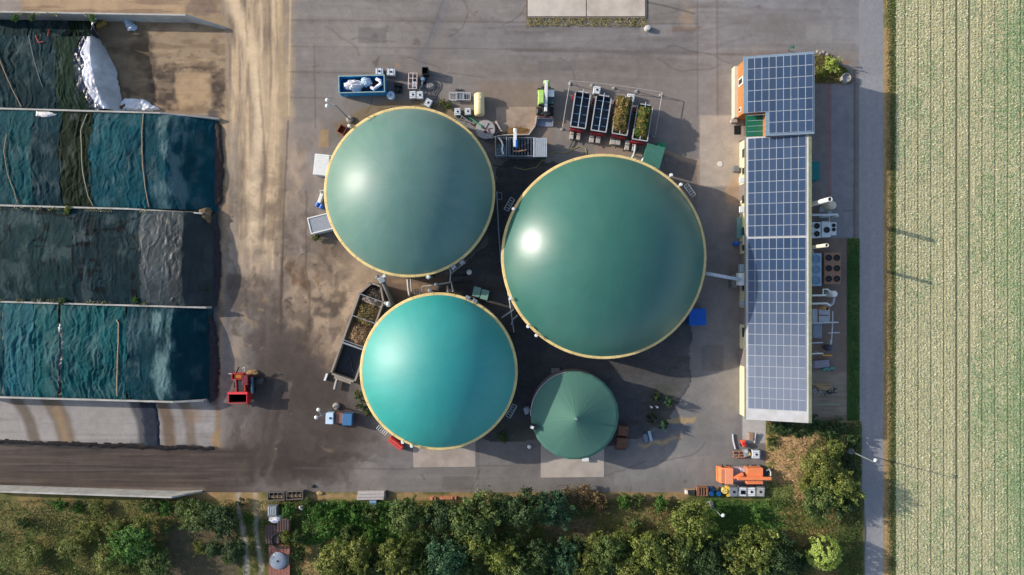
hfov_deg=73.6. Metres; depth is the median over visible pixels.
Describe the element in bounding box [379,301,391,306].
motor pod
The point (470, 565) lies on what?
tree
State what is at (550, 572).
tree
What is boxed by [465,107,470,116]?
ibc tank
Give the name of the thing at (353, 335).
silage load
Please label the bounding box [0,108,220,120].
silo wall
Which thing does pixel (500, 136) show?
kerb wall
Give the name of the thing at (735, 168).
meter box
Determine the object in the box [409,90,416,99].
ibc tank
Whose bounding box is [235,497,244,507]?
shrub
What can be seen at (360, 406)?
shrub
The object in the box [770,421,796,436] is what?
shrub
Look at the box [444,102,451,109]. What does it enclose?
shrub
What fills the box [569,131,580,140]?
ballast blocks
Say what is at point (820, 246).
exhaust stack
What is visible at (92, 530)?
shrub
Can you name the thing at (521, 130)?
silage remains
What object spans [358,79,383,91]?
dark waste
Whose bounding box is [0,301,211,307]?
silo wall
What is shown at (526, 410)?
switch box
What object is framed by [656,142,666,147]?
green bin
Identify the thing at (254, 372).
silage remains
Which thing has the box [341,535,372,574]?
bushy tree
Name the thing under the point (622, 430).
rusty crates
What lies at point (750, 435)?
timber block
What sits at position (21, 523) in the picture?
shrub
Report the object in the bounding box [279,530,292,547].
shrub
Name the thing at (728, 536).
tree
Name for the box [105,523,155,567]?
bushy tree
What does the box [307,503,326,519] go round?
shrub
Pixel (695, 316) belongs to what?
blue container
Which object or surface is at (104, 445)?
silage ridge
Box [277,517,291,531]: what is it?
steel slab
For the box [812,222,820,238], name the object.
fan cooler
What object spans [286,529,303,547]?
shrub
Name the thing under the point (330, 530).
shrub
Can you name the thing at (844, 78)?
concrete ring
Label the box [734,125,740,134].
door mat
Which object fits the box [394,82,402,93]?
oil drums
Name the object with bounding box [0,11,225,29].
silo wall
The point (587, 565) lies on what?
bushy tree
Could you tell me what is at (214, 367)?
dirt bank
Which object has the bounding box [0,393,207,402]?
silo wall
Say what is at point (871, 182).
road
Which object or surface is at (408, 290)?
pipe
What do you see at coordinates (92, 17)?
shrub
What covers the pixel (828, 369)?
hose bundle
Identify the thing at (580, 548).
tree
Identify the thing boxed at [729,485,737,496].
ibc tank
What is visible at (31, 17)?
shrub
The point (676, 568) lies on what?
bushy tree
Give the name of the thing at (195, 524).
bushy tree
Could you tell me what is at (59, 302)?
wall weeds
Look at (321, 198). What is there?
white pump
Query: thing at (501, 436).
shrub
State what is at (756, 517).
shrub
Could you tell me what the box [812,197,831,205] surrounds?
exhaust stack
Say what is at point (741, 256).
door
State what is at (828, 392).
scrap heap
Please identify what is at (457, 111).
ibc tank
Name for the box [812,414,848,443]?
shrub
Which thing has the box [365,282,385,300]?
silage load
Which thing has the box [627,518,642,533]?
shrub
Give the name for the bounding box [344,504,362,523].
shrub
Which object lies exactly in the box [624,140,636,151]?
ballast blocks
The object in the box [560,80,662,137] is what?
pipe fence
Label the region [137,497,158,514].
shrub
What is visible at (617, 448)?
rusty box
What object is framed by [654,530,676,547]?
tree
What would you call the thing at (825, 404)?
pipe
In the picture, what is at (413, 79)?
pallet cage
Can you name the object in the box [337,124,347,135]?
open box
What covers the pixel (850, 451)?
street lamp
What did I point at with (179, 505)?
tree
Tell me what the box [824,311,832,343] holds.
pipe
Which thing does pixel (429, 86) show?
tarp bundle
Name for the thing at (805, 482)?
tree
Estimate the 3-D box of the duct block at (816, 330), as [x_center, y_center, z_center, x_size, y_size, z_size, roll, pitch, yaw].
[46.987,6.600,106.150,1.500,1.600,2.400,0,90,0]
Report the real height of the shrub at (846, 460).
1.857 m
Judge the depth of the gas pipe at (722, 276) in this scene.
102.81 m
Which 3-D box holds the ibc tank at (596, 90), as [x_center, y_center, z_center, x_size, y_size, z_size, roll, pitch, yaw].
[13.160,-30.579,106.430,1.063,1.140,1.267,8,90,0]
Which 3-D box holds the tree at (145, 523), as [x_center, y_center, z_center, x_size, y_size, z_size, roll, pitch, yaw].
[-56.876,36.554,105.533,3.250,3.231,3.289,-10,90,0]
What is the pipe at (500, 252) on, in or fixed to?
on the gravel bed
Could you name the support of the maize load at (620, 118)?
in the tipping trailer at (616, 135)
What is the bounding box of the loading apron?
[495,107,535,131]
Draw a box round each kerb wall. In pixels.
[490,134,529,139]
[528,116,536,133]
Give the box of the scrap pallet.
[684,489,694,494]
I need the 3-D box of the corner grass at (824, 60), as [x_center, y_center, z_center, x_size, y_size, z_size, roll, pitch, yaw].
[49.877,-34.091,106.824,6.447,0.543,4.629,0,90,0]
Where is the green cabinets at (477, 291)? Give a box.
[472,286,488,299]
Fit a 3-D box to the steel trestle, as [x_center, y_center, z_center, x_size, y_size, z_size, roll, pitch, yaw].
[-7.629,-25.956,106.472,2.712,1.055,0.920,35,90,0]
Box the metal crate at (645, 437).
[642,433,648,441]
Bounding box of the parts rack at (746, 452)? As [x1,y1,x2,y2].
[742,448,750,456]
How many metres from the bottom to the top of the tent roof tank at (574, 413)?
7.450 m
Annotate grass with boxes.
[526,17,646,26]
[814,54,851,83]
[847,238,860,426]
[849,448,861,574]
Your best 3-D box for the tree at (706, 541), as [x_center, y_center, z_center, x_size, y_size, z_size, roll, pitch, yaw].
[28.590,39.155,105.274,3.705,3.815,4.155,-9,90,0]
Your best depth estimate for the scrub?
106.48 m
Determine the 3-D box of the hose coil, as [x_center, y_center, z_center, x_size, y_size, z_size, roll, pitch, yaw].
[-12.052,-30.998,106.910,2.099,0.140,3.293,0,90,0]
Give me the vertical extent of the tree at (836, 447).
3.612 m
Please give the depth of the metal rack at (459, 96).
106.20 m
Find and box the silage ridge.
[0,439,213,449]
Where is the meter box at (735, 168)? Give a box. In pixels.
[732,166,738,171]
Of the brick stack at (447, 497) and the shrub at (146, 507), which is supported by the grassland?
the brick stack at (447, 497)
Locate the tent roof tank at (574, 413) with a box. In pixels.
[530,368,618,458]
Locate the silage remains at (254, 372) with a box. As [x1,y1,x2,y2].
[246,370,258,376]
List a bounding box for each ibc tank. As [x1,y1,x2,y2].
[375,68,383,74]
[387,68,395,77]
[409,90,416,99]
[416,91,423,100]
[423,98,433,108]
[454,108,460,116]
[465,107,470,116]
[593,85,600,95]
[627,93,634,102]
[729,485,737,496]
[737,485,746,496]
[746,485,755,496]
[750,449,759,458]
[755,485,764,496]
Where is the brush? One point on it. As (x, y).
(384, 505)
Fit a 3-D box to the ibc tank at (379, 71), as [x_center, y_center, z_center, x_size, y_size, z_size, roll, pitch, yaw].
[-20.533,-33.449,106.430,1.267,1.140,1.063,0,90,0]
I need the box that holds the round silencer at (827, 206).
[815,201,835,217]
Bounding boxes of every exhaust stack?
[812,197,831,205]
[812,243,828,248]
[812,305,829,310]
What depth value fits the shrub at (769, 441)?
106.02 m
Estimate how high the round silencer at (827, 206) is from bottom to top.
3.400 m
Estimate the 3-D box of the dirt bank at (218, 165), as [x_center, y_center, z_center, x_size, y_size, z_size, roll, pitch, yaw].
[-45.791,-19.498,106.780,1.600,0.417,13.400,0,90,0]
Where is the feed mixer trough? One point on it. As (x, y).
(346, 366)
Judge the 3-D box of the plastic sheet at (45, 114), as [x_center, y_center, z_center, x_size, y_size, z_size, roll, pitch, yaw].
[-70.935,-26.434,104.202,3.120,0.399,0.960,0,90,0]
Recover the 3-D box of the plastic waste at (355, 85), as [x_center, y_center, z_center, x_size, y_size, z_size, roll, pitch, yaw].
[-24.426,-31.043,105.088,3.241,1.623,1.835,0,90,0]
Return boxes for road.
[859,0,882,574]
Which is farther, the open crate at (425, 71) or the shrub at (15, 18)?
the open crate at (425, 71)
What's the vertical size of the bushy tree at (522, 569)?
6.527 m
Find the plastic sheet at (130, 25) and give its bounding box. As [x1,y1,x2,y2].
[123,20,137,30]
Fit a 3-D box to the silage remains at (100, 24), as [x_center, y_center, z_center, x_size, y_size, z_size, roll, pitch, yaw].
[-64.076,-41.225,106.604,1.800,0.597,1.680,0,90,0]
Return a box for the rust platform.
[269,544,289,574]
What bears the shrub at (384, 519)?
on the ground
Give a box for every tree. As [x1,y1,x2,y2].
[14,544,45,573]
[54,536,81,560]
[86,499,104,517]
[91,543,122,574]
[100,518,123,541]
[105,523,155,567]
[132,515,153,533]
[136,546,172,574]
[173,497,190,519]
[177,498,215,533]
[199,504,241,540]
[202,538,224,556]
[218,535,246,564]
[313,541,352,574]
[339,566,355,574]
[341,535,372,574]
[365,552,390,574]
[374,534,418,574]
[386,494,429,538]
[407,548,432,574]
[410,528,433,550]
[420,499,460,540]
[424,535,470,574]
[447,485,500,543]
[449,528,467,552]
[455,526,496,562]
[455,557,481,574]
[483,541,523,574]
[484,490,516,527]
[494,526,531,553]
[500,545,545,574]
[502,485,551,532]
[524,538,557,574]
[535,487,579,530]
[544,562,561,574]
[551,533,578,574]
[568,536,586,559]
[571,548,606,574]
[585,530,610,550]
[589,531,630,572]
[610,528,632,551]
[615,556,649,574]
[626,530,673,574]
[653,547,689,574]
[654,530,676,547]
[668,496,717,550]
[670,536,699,569]
[689,541,734,574]
[691,535,709,554]
[715,529,741,555]
[717,544,754,574]
[730,523,782,574]
[753,528,802,574]
[785,552,811,574]
[797,447,843,487]
[798,475,812,495]
[802,478,844,526]
[805,533,843,570]
[810,466,866,510]
[824,437,845,463]
[833,493,859,519]
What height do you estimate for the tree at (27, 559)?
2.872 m
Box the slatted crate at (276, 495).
[267,491,285,500]
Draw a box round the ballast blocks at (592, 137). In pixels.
[589,135,600,143]
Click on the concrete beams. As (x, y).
(373, 495)
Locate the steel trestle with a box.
[454,115,471,128]
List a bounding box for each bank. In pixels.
[199,207,212,222]
[208,316,219,402]
[213,224,220,301]
[214,122,223,205]
[766,421,861,504]
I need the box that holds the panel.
[648,431,652,440]
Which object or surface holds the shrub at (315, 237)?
on the yard at (258, 78)
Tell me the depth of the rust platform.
106.14 m
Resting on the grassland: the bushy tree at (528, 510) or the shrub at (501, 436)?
the bushy tree at (528, 510)
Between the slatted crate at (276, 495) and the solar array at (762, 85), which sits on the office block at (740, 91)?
the solar array at (762, 85)
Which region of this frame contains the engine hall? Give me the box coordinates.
[736,134,811,422]
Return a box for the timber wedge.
[814,385,831,389]
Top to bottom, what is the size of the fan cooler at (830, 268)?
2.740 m
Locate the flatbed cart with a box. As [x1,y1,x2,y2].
[326,411,354,425]
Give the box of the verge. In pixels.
[883,0,895,574]
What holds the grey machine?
on the grassland
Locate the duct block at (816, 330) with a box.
[812,323,821,337]
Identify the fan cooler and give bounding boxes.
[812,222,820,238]
[821,221,830,237]
[821,253,840,283]
[831,222,835,235]
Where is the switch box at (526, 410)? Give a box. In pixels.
[523,406,529,414]
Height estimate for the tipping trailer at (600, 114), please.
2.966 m
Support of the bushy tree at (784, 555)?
on the grassland
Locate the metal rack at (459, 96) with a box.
[449,92,470,101]
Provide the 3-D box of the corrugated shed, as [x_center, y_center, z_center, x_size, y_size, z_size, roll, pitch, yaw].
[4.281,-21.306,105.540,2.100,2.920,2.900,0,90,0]
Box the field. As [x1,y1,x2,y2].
[896,0,1023,574]
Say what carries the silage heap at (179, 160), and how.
on the yard at (258, 78)
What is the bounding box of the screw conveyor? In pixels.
[375,275,395,305]
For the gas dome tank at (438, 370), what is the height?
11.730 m
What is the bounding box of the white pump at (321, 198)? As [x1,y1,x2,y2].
[318,190,323,203]
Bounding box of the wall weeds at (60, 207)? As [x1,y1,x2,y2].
[0,206,147,212]
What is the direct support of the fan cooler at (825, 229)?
on the yard at (258, 78)
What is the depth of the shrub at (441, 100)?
106.44 m
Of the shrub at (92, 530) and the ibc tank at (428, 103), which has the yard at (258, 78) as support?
the ibc tank at (428, 103)
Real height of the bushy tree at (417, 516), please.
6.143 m
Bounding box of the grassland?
[0,492,864,574]
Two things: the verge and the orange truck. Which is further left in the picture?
the orange truck
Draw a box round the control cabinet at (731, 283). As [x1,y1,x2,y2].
[728,274,737,287]
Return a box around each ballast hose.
[0,61,21,106]
[4,134,17,202]
[80,114,92,205]
[116,319,118,395]
[141,114,148,206]
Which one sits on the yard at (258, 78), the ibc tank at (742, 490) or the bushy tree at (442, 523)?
the ibc tank at (742, 490)
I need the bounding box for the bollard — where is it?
[644,25,649,31]
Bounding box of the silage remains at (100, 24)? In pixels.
[95,20,106,28]
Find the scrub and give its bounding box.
[0,515,167,574]
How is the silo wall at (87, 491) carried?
on the yard at (258, 78)
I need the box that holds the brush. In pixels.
[301,501,408,545]
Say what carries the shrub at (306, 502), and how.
on the ground
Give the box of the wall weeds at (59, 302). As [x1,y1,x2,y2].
[0,298,147,304]
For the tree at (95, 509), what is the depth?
105.60 m
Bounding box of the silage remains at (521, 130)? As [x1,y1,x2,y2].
[504,127,530,136]
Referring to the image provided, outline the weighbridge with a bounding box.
[526,0,646,18]
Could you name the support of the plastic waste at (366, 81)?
on the dark waste at (374, 83)
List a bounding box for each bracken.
[562,485,582,505]
[572,483,596,509]
[589,489,607,508]
[595,501,606,515]
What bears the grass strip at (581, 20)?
on the yard at (258, 78)
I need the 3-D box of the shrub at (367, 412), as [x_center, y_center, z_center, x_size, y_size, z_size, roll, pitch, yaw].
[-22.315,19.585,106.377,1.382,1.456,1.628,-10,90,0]
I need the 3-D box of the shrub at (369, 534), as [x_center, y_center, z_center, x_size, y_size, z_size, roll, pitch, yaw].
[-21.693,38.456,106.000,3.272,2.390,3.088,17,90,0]
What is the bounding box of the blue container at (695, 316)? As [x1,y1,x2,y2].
[686,308,705,325]
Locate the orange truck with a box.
[716,464,771,484]
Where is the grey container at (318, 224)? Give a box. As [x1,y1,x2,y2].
[307,213,332,234]
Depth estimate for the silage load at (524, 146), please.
105.06 m
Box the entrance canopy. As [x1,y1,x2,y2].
[739,115,762,140]
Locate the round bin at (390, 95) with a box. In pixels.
[387,91,394,100]
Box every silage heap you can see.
[0,18,122,110]
[0,110,218,211]
[0,207,217,305]
[0,303,213,400]
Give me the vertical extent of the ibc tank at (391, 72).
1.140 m
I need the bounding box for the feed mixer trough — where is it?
[330,282,386,383]
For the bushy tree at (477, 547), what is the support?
on the grassland
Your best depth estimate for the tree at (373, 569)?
104.09 m
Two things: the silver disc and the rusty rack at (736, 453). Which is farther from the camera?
the rusty rack at (736, 453)
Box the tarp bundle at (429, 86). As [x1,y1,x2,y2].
[425,82,434,89]
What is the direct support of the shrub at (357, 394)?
on the yard at (258, 78)
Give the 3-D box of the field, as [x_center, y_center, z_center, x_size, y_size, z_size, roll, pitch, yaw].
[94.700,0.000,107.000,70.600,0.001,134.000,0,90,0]
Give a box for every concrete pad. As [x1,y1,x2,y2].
[413,441,475,466]
[541,444,603,477]
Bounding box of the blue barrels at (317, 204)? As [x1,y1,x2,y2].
[315,202,324,208]
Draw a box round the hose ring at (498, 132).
[496,131,504,140]
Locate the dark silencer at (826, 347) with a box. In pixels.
[823,340,833,350]
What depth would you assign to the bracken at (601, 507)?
105.55 m
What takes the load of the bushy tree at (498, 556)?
on the grassland
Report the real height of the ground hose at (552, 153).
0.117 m
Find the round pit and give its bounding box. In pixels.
[476,120,494,139]
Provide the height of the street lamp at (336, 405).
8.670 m
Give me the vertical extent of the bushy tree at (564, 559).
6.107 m
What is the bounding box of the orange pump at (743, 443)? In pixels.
[740,439,746,446]
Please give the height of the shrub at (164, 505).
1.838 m
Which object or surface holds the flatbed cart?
on the yard at (258, 78)
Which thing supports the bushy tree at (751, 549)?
on the grassland
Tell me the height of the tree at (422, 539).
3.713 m
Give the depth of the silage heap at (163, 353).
103.78 m
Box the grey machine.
[267,503,279,516]
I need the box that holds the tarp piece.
[139,402,159,445]
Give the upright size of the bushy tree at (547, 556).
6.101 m
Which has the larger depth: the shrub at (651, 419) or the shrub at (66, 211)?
the shrub at (651, 419)
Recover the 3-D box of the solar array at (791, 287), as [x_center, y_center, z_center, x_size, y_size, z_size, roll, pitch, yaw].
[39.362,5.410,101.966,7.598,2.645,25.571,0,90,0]
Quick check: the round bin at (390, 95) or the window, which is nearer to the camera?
the window
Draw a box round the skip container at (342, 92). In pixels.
[338,75,386,96]
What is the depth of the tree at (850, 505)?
104.02 m
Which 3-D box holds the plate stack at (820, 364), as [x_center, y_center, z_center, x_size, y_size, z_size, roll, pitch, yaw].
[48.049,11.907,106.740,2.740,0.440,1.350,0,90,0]
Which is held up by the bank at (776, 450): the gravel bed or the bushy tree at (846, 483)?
the bushy tree at (846, 483)
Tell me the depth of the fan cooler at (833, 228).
105.00 m
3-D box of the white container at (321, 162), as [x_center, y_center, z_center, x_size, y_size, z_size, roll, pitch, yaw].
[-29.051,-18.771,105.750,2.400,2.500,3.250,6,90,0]
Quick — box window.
[738,76,742,86]
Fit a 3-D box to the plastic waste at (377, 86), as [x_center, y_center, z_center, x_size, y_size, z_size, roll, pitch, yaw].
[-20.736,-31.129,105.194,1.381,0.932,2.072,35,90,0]
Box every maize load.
[610,95,632,134]
[632,105,651,139]
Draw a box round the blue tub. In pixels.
[369,500,376,504]
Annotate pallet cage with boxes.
[408,73,418,90]
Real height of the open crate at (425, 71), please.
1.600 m
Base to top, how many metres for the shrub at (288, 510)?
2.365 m
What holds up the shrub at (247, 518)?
on the ground
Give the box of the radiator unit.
[812,250,820,286]
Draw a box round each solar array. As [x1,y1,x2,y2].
[748,54,812,132]
[748,135,805,236]
[748,237,805,410]
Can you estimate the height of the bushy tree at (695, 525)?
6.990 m
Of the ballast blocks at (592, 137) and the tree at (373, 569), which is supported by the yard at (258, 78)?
the ballast blocks at (592, 137)
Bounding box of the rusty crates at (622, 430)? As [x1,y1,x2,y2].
[616,425,628,447]
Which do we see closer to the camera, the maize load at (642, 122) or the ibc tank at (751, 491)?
the maize load at (642, 122)
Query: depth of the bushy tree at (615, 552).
102.67 m
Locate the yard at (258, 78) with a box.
[0,0,858,491]
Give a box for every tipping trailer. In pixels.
[569,89,590,141]
[589,93,611,144]
[610,97,632,148]
[630,103,652,153]
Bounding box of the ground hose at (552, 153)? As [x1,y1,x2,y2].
[514,146,586,169]
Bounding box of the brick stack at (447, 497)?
[440,496,455,499]
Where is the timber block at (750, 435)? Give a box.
[748,432,753,439]
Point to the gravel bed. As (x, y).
(634, 383)
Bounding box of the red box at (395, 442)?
[388,435,403,449]
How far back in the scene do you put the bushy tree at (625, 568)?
102.78 m
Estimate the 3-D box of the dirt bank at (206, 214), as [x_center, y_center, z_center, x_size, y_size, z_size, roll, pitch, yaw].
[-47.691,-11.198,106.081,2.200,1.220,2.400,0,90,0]
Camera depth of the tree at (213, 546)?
104.99 m
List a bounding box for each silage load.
[346,320,372,348]
[353,298,379,329]
[360,293,381,306]
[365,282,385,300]
[511,142,532,155]
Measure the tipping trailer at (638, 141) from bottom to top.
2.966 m
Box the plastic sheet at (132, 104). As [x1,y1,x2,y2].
[120,98,159,110]
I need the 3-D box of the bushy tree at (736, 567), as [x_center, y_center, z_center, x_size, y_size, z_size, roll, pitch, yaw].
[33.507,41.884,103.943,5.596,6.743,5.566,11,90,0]
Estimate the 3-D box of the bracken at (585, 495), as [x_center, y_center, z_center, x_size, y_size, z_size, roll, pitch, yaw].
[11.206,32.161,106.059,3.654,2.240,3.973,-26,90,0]
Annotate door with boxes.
[739,184,743,200]
[739,253,743,263]
[739,307,743,324]
[739,348,743,365]
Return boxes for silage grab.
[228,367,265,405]
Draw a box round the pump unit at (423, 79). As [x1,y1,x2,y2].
[419,76,426,90]
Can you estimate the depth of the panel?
106.35 m
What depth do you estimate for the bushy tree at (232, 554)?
104.35 m
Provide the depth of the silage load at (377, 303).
105.13 m
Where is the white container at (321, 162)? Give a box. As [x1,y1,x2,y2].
[313,154,331,176]
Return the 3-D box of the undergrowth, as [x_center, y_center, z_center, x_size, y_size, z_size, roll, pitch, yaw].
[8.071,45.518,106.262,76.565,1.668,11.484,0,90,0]
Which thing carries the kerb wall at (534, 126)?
on the loading apron
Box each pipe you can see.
[333,379,338,389]
[406,279,411,296]
[421,281,454,291]
[496,191,513,331]
[705,271,740,280]
[812,213,838,218]
[812,302,830,305]
[812,321,838,323]
[812,383,830,384]
[812,403,839,405]
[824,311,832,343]
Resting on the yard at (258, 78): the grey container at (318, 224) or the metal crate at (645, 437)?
the grey container at (318, 224)
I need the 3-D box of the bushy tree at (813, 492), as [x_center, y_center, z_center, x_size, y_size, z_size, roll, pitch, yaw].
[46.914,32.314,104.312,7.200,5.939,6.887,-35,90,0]
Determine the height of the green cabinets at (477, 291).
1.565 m
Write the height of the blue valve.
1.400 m
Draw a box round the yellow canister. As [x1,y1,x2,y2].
[725,485,729,496]
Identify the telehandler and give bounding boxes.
[537,80,553,126]
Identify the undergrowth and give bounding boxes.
[318,544,809,574]
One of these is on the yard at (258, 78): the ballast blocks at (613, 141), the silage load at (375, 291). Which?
the ballast blocks at (613, 141)
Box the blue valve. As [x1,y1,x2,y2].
[733,241,741,245]
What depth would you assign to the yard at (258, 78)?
107.00 m
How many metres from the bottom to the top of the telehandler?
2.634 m
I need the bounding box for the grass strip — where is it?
[847,238,859,420]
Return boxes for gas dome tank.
[324,106,495,277]
[360,292,517,449]
[501,154,706,358]
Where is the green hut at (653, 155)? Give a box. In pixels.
[641,143,664,168]
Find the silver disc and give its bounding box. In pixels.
[269,552,285,568]
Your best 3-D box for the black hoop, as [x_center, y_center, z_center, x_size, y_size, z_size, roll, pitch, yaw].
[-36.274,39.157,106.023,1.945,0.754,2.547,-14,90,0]
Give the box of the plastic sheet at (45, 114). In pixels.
[36,111,56,116]
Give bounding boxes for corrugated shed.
[533,138,546,158]
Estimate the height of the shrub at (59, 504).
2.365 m
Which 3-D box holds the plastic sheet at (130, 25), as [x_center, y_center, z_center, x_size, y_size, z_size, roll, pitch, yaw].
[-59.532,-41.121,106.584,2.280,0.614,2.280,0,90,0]
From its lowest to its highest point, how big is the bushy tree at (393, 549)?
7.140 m
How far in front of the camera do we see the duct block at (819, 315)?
104.40 m
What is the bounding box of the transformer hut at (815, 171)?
[812,161,819,182]
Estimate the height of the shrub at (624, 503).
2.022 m
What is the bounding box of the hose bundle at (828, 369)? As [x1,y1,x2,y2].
[822,367,834,370]
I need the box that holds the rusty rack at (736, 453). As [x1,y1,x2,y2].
[732,451,744,457]
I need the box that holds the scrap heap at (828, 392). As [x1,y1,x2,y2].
[825,387,836,395]
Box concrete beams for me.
[357,490,386,499]
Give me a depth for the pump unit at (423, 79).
106.50 m
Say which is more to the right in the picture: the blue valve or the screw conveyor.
the blue valve
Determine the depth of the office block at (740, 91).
102.07 m
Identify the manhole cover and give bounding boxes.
[663,155,671,163]
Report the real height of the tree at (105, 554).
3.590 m
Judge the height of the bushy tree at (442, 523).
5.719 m
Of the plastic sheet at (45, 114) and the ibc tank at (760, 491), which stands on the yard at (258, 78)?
the ibc tank at (760, 491)
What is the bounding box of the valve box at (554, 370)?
[551,368,559,372]
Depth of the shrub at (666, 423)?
105.65 m
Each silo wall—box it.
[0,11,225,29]
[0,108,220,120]
[0,205,202,213]
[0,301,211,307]
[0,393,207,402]
[0,485,202,497]
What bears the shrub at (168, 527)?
on the ground
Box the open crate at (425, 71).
[422,67,428,76]
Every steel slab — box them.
[266,524,280,542]
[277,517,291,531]
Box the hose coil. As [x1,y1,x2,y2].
[428,78,441,98]
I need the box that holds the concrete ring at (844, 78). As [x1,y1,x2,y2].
[839,73,850,83]
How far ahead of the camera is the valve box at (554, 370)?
106.14 m
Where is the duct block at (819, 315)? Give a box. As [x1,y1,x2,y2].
[812,308,829,321]
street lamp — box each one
[314,402,339,418]
[325,98,353,122]
[706,500,724,516]
[847,448,876,461]
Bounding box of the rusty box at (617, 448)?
[615,443,625,449]
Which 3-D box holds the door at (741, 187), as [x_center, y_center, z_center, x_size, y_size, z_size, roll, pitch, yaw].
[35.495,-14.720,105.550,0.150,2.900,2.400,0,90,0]
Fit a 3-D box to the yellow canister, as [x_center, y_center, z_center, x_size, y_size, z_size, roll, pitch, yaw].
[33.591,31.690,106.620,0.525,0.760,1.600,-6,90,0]
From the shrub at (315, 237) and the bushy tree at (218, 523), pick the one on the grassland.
the bushy tree at (218, 523)
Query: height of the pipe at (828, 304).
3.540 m
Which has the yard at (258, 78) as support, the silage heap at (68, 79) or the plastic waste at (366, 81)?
the silage heap at (68, 79)
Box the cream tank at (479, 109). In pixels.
[474,92,484,116]
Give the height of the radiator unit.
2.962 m
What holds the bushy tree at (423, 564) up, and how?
on the grassland
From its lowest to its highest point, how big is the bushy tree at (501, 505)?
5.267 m
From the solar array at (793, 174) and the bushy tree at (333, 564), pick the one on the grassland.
the bushy tree at (333, 564)
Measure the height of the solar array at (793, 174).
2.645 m
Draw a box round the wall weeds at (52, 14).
[0,12,95,16]
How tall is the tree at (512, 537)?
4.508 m
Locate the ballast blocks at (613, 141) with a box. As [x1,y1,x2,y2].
[609,137,620,145]
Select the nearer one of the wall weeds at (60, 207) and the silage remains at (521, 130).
the wall weeds at (60, 207)
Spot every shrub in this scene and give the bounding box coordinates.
[8,14,19,21]
[17,517,30,529]
[27,14,35,21]
[48,498,68,512]
[58,297,64,304]
[62,205,71,214]
[69,504,84,514]
[76,521,101,543]
[87,14,95,21]
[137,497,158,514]
[156,498,173,516]
[163,519,172,532]
[192,540,204,557]
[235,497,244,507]
[244,514,254,523]
[279,502,294,519]
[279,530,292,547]
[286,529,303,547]
[290,548,305,561]
[300,497,312,507]
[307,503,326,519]
[311,234,321,241]
[318,524,338,539]
[320,507,340,526]
[338,500,350,512]
[339,523,359,543]
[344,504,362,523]
[354,389,362,399]
[355,399,367,411]
[361,504,383,523]
[362,525,380,546]
[364,408,371,417]
[374,511,391,527]
[438,98,445,105]
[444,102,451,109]
[497,432,507,443]
[616,491,632,510]
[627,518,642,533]
[633,491,646,506]
[646,412,656,422]
[651,392,660,401]
[653,494,667,512]
[657,419,670,431]
[664,396,673,407]
[719,503,740,519]
[749,506,768,522]
[766,435,777,445]
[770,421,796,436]
[789,414,820,438]
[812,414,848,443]
[815,64,827,78]
[825,56,842,73]
[835,67,847,76]
[838,452,853,469]
[845,432,862,448]
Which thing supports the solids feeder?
on the yard at (258, 78)
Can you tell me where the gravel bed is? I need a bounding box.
[434,159,692,445]
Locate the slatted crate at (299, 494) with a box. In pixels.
[286,489,304,499]
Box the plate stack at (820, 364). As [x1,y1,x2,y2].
[812,360,829,367]
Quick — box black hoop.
[271,532,284,548]
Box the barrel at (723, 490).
[721,487,726,493]
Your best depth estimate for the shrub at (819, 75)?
106.12 m
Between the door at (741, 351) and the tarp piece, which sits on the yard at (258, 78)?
the tarp piece
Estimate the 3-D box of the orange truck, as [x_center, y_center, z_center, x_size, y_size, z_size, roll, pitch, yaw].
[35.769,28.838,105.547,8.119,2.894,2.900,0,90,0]
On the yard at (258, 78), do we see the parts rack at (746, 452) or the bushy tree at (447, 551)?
the parts rack at (746, 452)
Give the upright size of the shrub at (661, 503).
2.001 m
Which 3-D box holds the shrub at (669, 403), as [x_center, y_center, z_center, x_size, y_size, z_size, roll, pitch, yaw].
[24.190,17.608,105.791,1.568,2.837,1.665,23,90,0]
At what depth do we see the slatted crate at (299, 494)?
106.28 m
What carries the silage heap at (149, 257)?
on the yard at (258, 78)
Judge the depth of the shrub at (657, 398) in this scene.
105.97 m
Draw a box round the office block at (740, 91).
[730,51,813,136]
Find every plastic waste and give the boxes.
[268,515,283,522]
[343,80,363,91]
[361,77,371,86]
[370,77,381,90]
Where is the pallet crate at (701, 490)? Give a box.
[696,486,707,495]
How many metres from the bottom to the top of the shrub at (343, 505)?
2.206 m
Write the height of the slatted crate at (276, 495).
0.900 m
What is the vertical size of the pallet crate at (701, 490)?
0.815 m
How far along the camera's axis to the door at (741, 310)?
105.83 m
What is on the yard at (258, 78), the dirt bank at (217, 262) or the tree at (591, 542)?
the dirt bank at (217, 262)
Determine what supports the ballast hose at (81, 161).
on the silage heap at (179, 160)
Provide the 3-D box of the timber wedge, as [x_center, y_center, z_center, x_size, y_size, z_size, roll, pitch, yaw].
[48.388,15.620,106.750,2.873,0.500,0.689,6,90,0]
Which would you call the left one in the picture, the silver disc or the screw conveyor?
the silver disc
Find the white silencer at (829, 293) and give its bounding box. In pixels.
[822,289,836,306]
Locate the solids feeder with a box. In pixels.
[495,128,535,159]
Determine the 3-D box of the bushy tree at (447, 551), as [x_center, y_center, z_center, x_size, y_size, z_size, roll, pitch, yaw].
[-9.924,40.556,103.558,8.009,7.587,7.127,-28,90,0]
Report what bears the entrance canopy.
on the yard at (258, 78)

